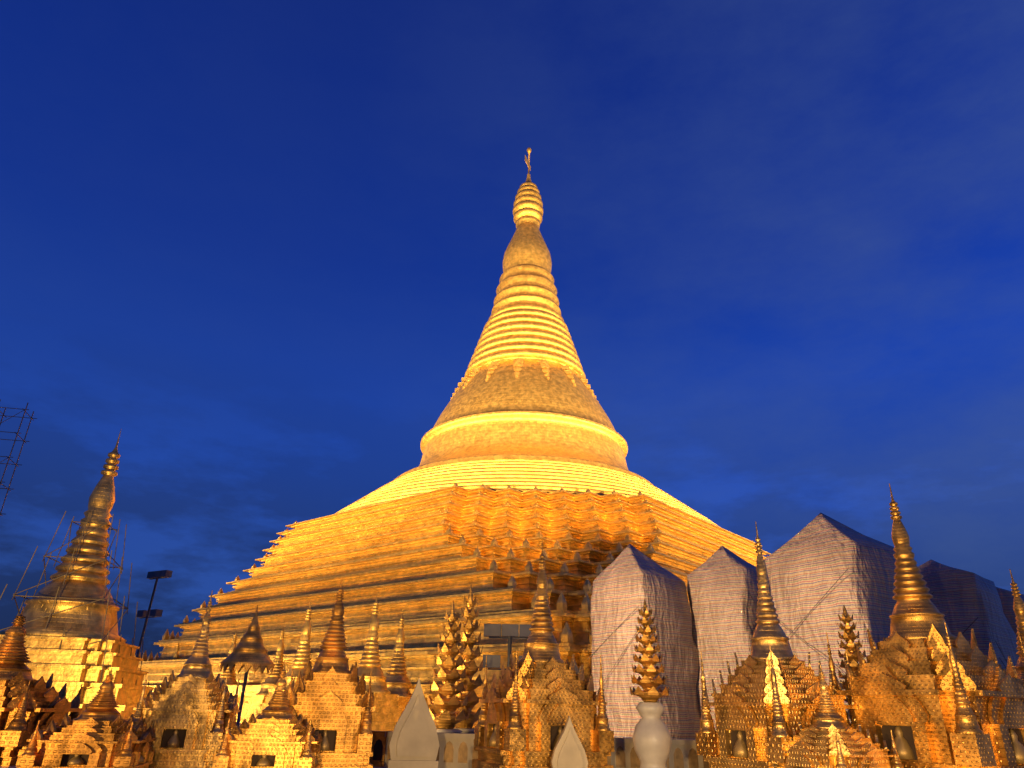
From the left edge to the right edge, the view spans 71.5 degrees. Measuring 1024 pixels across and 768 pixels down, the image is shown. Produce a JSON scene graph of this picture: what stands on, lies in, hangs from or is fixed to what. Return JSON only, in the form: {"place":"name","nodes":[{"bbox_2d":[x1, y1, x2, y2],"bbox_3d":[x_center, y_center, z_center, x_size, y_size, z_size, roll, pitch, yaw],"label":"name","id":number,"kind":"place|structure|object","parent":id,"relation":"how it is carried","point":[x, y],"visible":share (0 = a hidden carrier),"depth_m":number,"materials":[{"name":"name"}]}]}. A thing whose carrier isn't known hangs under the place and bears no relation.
{"place":"outdoors","nodes":[
{"label":"outdoors","id":0,"kind":"place"},
{"bbox_2d":[0,399,36,515],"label":"scaffold tower","id":1,"kind":"structure","parent":0,"point":[24,410],"depth_m":84.88,"materials":[{"name":"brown wood"}]},
{"bbox_2d":[0,724,386,767],"bbox_3d":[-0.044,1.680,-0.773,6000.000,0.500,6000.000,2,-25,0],"label":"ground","id":2,"kind":"structure","parent":0,"point":[15,766],"depth_m":18.30,"materials":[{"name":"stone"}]},
{"bbox_2d":[0,607,82,765],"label":"shrine","id":3,"kind":"object","parent":2,"relation":"on","point":[28,702],"visible":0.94,"depth_m":19.92,"materials":[{"name":"gold metal"}]},
{"bbox_2d":[0,511,148,689],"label":"scaffolding","id":4,"kind":"object","parent":2,"relation":"on","point":[113,567],"visible":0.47,"depth_m":42.05,"materials":[{"name":"brown wood"}]},
{"bbox_2d":[0,431,153,720],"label":"stupa","id":5,"kind":"object","parent":2,"relation":"on","point":[74,662],"visible":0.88,"depth_m":40.38,"materials":[{"name":"gold metal"}]},
{"bbox_2d":[16,668,155,767],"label":"shrine","id":6,"kind":"object","parent":2,"relation":"on","point":[100,732],"visible":1,"depth_m":16.13,"materials":[{"name":"gold metal"}]},
{"bbox_2d":[136,570,172,656],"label":"flood mast","id":7,"kind":"object","parent":2,"relation":"on","point":[150,612],"visible":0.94,"depth_m":52.95,"materials":[{"name":"metal"}]},
{"bbox_2d":[173,639,179,659],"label":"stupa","id":8,"kind":"object","parent":2,"relation":"on","point":[176,656],"visible":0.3,"depth_m":87.74,"materials":[{"name":"gold metal"}]},
{"bbox_2d":[133,591,239,767],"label":"shrine","id":9,"kind":"object","parent":2,"relation":"on","point":[190,710],"visible":0.95,"depth_m":18.95,"materials":[{"name":"gold metal"}]},
{"bbox_2d":[219,628,237,684],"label":"stupa","id":10,"kind":"object","parent":2,"relation":"on","point":[230,676],"visible":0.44,"depth_m":71.69,"materials":[{"name":"gold metal"}]},
{"bbox_2d":[219,604,274,726],"bbox_3d":[-11.196,12.177,29.974,2.200,5.600,2.200,2,-25,0],"label":"umbrella","id":11,"kind":"object","parent":2,"relation":"on","point":[249,651],"visible":0.98,"depth_m":29.78,"materials":[{"name":"gold metal"}]},
{"bbox_2d":[236,621,284,723],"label":"stupa","id":12,"kind":"object","parent":2,"relation":"on","point":[254,702],"visible":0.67,"depth_m":65.40,"materials":[{"name":"gold metal"}]},
{"bbox_2d":[212,664,322,767],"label":"shrine","id":13,"kind":"object","parent":2,"relation":"on","point":[275,733],"visible":0.98,"depth_m":16.58,"materials":[{"name":"gold metal"}]},
{"bbox_2d":[255,599,311,718],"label":"stupa","id":14,"kind":"object","parent":2,"relation":"on","point":[302,657],"visible":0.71,"depth_m":54.63,"materials":[{"name":"gold metal"}]},
{"bbox_2d":[239,727,388,766],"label":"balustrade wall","id":15,"kind":"structure","parent":2,"relation":"on","point":[378,749],"depth_m":21.40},
{"bbox_2d":[286,577,374,767],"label":"shrine","id":16,"kind":"object","parent":2,"relation":"on","point":[330,700],"visible":0.8,"depth_m":18.69,"materials":[{"name":"gold metal"}]},
{"bbox_2d":[358,595,402,730],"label":"stupa","id":17,"kind":"object","parent":2,"relation":"on","point":[386,714],"visible":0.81,"depth_m":48.99,"materials":[{"name":"gold metal"}]},
{"bbox_2d":[386,609,411,712],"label":"stupa","id":18,"kind":"object","parent":2,"relation":"on","point":[398,681],"visible":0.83,"depth_m":54.42,"materials":[{"name":"gold metal"}]},
{"bbox_2d":[387,678,438,767],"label":"pointed finial","id":19,"kind":"object","parent":2,"relation":"on","point":[414,742],"visible":1,"depth_m":19.99,"materials":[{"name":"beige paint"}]},
{"bbox_2d":[427,600,469,732],"bbox_3d":[-2.216,10.300,24.956,1.612,5.242,1.612,2,-25,0],"label":"ornamental tree","id":20,"kind":"object","parent":2,"relation":"on","point":[447,702],"visible":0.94,"depth_m":24.57,"materials":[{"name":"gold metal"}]},
{"bbox_2d":[135,483,770,727],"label":"stupa terraces","id":21,"kind":"object","parent":2,"relation":"on","point":[423,561],"visible":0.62,"depth_m":72.28,"materials":[{"name":"gold metal"}]},
{"bbox_2d":[335,147,718,526],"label":"spire","id":22,"kind":"structure","parent":21,"relation":"on","point":[523,411],"depth_m":99.34,"materials":[{"name":"gold metal"}]},
{"bbox_2d":[454,583,483,732],"bbox_3d":[-1.665,10.550,26.500,1.628,6.105,1.628,2,-25,0],"label":"ornamental tree","id":23,"kind":"object","parent":2,"relation":"on","point":[469,640],"visible":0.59,"depth_m":26.25,"materials":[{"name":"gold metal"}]},
{"bbox_2d":[483,624,530,669],"bbox_3d":[-0.129,12.570,29.429,2.220,4.956,0.530,1,-25,1],"label":"flood mast","id":24,"kind":"object","parent":2,"relation":"on","point":[510,632],"visible":0.61,"depth_m":30.08,"materials":[{"name":"metal"}]},
{"bbox_2d":[472,540,613,767],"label":"shrine","id":25,"kind":"object","parent":2,"relation":"on","point":[536,696],"visible":0.99,"depth_m":19.92,"materials":[{"name":"gold metal"}]},
{"bbox_2d":[551,716,587,767],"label":"pointed finial","id":26,"kind":"object","parent":2,"relation":"on","point":[568,751],"visible":1,"depth_m":18.55,"materials":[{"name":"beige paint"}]},
{"bbox_2d":[588,544,699,738],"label":"wrapped stupa","id":27,"kind":"object","parent":2,"relation":"on","point":[629,579],"visible":0.72,"depth_m":43.93,"materials":[{"name":"fabric"}]},
{"bbox_2d":[630,599,671,767],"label":"vase","id":28,"kind":"object","parent":2,"relation":"on","point":[652,740],"visible":1,"depth_m":18.97,"materials":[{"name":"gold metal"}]},
{"bbox_2d":[687,546,770,729],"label":"wrapped stupa","id":29,"kind":"object","parent":2,"relation":"on","point":[722,582],"visible":0.52,"depth_m":44.45,"materials":[{"name":"fabric"}]},
{"bbox_2d":[695,521,857,767],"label":"shrine","id":30,"kind":"object","parent":2,"relation":"on","point":[773,682],"visible":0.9,"depth_m":18.07,"materials":[{"name":"gold metal"}]},
{"bbox_2d":[770,664,903,767],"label":"shrine","id":31,"kind":"object","parent":2,"relation":"on","point":[828,738],"visible":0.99,"depth_m":16.02,"materials":[{"name":"gold metal"}]},
{"bbox_2d":[764,513,933,723],"bbox_3d":[18.582,13.344,39.072,6.833,12.500,6.831,15,-28,-27],"label":"wrapped stupa","id":32,"kind":"object","parent":2,"relation":"on","point":[822,569],"visible":0.5,"depth_m":37.58,"materials":[{"name":"fabric"}]},
{"bbox_2d":[837,605,866,719],"bbox_3d":[9.481,8.437,19.472,1.092,4.600,1.092,2,-25,0],"label":"ornamental tree","id":33,"kind":"object","parent":2,"relation":"on","point":[849,636],"visible":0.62,"depth_m":19.84,"materials":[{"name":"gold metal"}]},
{"bbox_2d":[826,483,1023,767],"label":"shrine","id":34,"kind":"object","parent":2,"relation":"on","point":[929,689],"visible":0.94,"depth_m":16.80,"materials":[{"name":"gold metal"}]},
{"bbox_2d":[918,560,1018,669],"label":"wrapped stupa","id":35,"kind":"object","parent":2,"relation":"on","point":[964,602],"visible":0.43,"depth_m":46.54,"materials":[{"name":"fabric"}]},
{"bbox_2d":[995,586,1023,641],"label":"wrapped stupa","id":36,"kind":"object","parent":2,"relation":"on","point":[1006,598],"visible":0.06,"depth_m":52.68,"materials":[{"name":"fabric"}]},
{"bbox_2d":[1009,569,1023,683],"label":"stupa","id":37,"kind":"object","parent":2,"relation":"on","point":[1018,605],"visible":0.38,"depth_m":20.11,"materials":[{"name":"gold metal"}]},
{"bbox_2d":[0,0,1023,658],"label":"sky","id":38,"kind":"structure","parent":0,"point":[261,246],"materials":[{"name":"blue"}]},
{"bbox_2d":[384,731,708,767],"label":"balustrade wall","id":39,"kind":"structure","parent":0,"point":[456,750],"depth_m":21.13,"materials":[{"name":"white stone"}]}
]}

